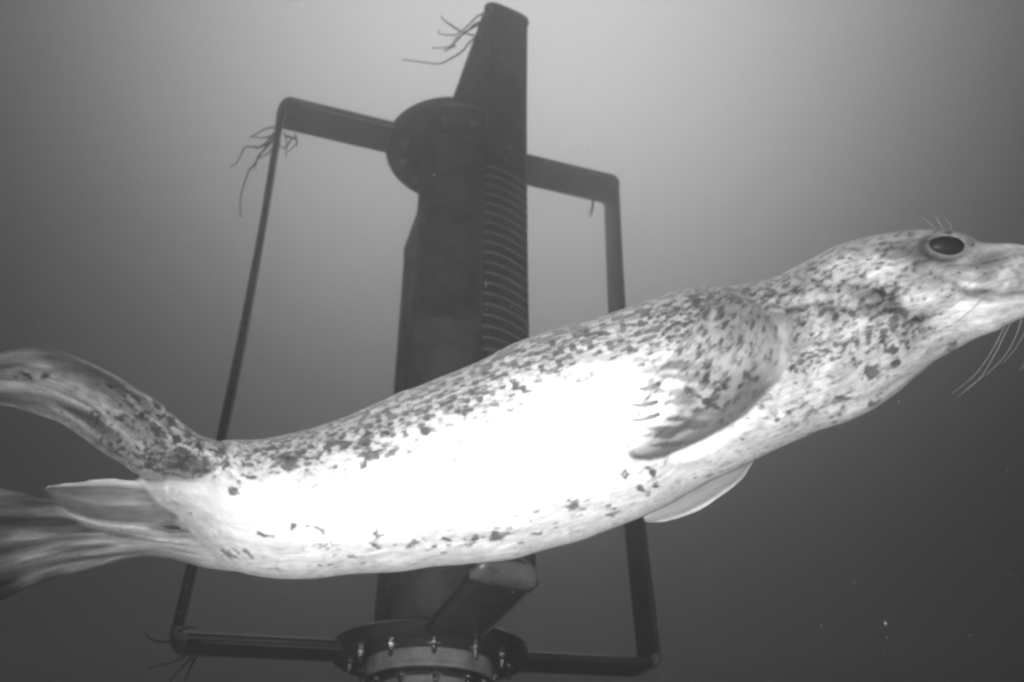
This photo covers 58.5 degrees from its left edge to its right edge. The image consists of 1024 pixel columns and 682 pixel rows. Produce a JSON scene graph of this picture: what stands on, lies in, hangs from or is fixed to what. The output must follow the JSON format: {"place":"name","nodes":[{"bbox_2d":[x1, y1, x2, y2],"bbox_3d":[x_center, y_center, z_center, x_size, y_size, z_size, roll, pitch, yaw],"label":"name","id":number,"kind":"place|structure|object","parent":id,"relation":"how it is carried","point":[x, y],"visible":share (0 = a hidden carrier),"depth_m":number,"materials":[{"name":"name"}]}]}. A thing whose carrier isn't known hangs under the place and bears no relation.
{"place":"outdoors","nodes":[
{"label":"outdoors","id":0,"kind":"place"},
{"bbox_2d":[0,214,1023,599],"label":"harbour seal","id":1,"kind":"object","parent":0,"point":[676,404],"visible":1,"depth_m":1.12,"materials":[{"name":"white"}]},
{"bbox_2d":[1,0,1022,681],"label":"drifting particles","id":2,"kind":"object","parent":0,"point":[511,306],"visible":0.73,"depth_m":3.07,"materials":[{"name":"grey"}]},
{"bbox_2d":[0,0,1023,681],"label":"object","id":3,"kind":"structure","parent":0,"point":[333,53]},
{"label":"seabed","id":4,"kind":"structure","parent":0,"visible":0},
{"bbox_2d":[170,2,661,681],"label":"tidal turbine","id":5,"kind":"object","parent":4,"relation":"on","point":[466,258],"visible":0.81,"depth_m":3.28,"materials":[{"name":"grey metal"}]},
{"bbox_2d":[144,626,199,681],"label":"seaweed","id":6,"kind":"object","parent":5,"relation":"hanging from","point":[185,655],"visible":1,"depth_m":2.64,"materials":[{"name":"grey plant"}]},
{"bbox_2d":[229,126,297,216],"bbox_3d":[-1.042,-0.721,3.747,0.386,0.252,0.151,-26,-42,34],"label":"seaweed","id":7,"kind":"object","parent":5,"relation":"hanging from","point":[267,143],"visible":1,"depth_m":3.73,"materials":[{"name":"grey plant"}]},
{"bbox_2d":[402,13,482,64],"bbox_3d":[-0.270,-1.210,3.664,0.376,0.170,0.103,-19,-38,26],"label":"seaweed","id":8,"kind":"object","parent":5,"relation":"hanging from","point":[474,25],"visible":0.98,"depth_m":3.63,"materials":[{"name":"grey plant"}]},
{"bbox_2d":[587,199,593,216],"bbox_3d":[0.349,-0.586,3.988,0.019,0.076,0.070,10,-35,-15],"label":"seaweed","id":9,"kind":"object","parent":5,"relation":"hanging from","point":[592,206],"visible":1,"depth_m":3.98,"materials":[{"name":"grey plant"}]}
]}

